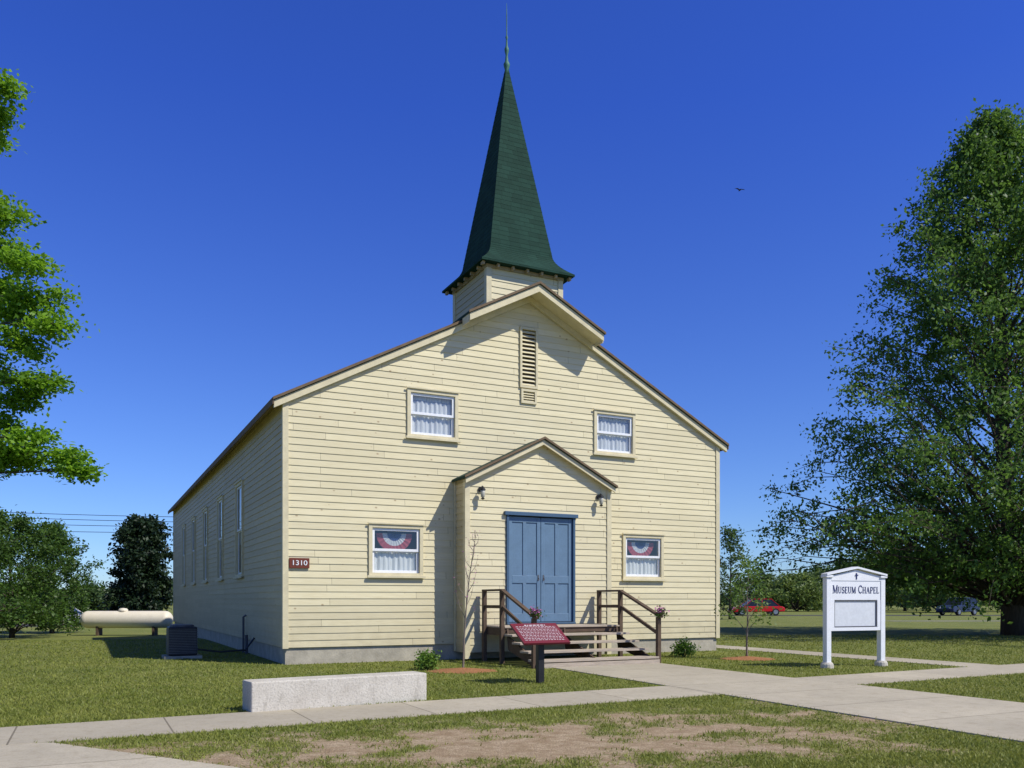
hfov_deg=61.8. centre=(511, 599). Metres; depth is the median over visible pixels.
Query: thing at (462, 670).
mulch bed
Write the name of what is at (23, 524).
tree
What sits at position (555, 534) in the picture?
door
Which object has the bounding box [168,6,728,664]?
chapel
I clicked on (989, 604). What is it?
distant tree
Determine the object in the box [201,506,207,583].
window
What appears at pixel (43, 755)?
path
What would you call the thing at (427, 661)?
shrub
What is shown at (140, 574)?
cedar tree
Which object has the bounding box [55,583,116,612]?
distant tree
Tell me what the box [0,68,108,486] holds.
maple tree
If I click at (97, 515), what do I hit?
overhead wire
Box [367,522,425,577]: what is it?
window
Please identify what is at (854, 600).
notice sign
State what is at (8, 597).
distant tree
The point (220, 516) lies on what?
window
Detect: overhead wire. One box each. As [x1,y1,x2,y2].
[5,517,167,521]
[9,512,167,516]
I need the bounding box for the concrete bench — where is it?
[242,671,425,711]
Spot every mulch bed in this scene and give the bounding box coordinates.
[427,668,496,673]
[720,656,774,660]
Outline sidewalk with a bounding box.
[0,663,1023,744]
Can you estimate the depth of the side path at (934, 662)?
20.70 m
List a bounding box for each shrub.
[414,649,442,669]
[670,637,700,656]
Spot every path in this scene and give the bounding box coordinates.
[0,743,239,767]
[716,645,991,666]
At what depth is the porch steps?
18.82 m
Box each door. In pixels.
[509,516,539,621]
[540,518,571,621]
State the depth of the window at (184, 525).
36.58 m
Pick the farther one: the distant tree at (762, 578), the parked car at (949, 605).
the distant tree at (762, 578)
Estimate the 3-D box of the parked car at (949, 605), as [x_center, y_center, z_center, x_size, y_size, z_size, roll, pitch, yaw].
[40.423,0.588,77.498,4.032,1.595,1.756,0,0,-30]
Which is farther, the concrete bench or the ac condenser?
the ac condenser
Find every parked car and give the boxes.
[728,599,784,615]
[936,598,979,615]
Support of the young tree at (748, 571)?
on the mulch bed at (744, 658)
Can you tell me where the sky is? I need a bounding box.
[0,0,1023,595]
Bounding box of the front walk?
[552,663,1023,741]
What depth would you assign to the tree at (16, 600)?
40.52 m
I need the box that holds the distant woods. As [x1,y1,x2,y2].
[4,581,990,605]
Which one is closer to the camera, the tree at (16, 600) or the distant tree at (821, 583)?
the tree at (16, 600)
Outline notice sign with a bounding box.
[820,567,887,668]
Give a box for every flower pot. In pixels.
[528,605,544,618]
[650,605,669,617]
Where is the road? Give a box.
[722,615,1000,615]
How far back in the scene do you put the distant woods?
222.30 m
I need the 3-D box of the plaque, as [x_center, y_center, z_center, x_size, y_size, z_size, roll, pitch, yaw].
[0.473,0.900,14.421,0.880,1.000,0.538,0,0,-26]
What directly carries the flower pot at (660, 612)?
on the porch steps
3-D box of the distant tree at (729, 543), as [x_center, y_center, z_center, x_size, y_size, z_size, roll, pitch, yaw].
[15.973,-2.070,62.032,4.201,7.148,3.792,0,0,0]
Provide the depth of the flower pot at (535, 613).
17.33 m
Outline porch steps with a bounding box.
[482,589,662,668]
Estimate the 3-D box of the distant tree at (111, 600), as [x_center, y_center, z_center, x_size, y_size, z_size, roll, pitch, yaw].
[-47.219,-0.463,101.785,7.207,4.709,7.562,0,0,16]
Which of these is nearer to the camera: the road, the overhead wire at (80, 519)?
the road
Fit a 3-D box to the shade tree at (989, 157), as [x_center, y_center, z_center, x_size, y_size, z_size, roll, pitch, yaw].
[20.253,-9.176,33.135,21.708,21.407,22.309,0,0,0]
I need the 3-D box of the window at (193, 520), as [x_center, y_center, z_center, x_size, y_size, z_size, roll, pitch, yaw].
[-12.503,-1.930,33.737,0.260,2.680,1.280,0,0,-26]
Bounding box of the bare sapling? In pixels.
[454,530,479,667]
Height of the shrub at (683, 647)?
0.543 m
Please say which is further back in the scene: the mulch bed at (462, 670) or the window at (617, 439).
the window at (617, 439)
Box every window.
[181,523,185,586]
[190,516,195,584]
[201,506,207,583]
[215,494,223,581]
[233,479,243,578]
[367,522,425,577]
[406,386,460,442]
[593,408,637,457]
[622,533,665,580]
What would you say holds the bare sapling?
on the mulch bed at (462, 670)
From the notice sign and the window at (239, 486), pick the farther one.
the window at (239, 486)
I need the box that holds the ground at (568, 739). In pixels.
[0,605,1023,767]
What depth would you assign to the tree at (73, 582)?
49.84 m
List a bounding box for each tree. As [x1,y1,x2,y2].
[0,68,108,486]
[0,506,48,637]
[0,507,79,637]
[0,590,75,611]
[7,517,111,632]
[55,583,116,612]
[89,583,119,610]
[97,513,172,610]
[714,550,781,655]
[720,524,758,618]
[725,568,808,603]
[727,97,1023,635]
[750,567,822,611]
[790,563,830,605]
[809,558,885,606]
[877,558,936,610]
[885,580,978,612]
[965,550,1000,609]
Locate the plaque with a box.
[510,623,570,682]
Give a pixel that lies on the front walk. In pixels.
(984, 717)
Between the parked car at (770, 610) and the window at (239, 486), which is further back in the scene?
the parked car at (770, 610)
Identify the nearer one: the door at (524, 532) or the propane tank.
the door at (524, 532)
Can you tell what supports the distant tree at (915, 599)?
on the ground at (568, 739)
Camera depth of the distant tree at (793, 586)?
103.09 m
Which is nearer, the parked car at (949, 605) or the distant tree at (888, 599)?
the parked car at (949, 605)
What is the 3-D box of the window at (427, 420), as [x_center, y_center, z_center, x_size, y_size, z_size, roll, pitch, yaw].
[-1.867,-4.305,19.963,1.350,1.190,0.260,0,0,-26]
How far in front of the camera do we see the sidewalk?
10.74 m
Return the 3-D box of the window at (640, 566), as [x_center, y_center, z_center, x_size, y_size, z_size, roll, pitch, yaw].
[3.438,-1.125,22.603,1.380,1.250,0.260,0,0,-26]
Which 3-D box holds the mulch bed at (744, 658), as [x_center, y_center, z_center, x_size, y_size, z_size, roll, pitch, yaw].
[5.581,1.363,20.282,1.376,0.066,1.299,0,0,0]
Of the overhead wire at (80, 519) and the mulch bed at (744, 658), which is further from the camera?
the overhead wire at (80, 519)
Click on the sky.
(248, 203)
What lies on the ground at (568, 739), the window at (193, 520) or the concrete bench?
the concrete bench
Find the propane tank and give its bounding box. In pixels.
[80,608,172,635]
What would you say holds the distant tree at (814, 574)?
on the ground at (568, 739)
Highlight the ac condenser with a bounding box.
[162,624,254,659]
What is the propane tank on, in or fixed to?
on the ground at (568, 739)

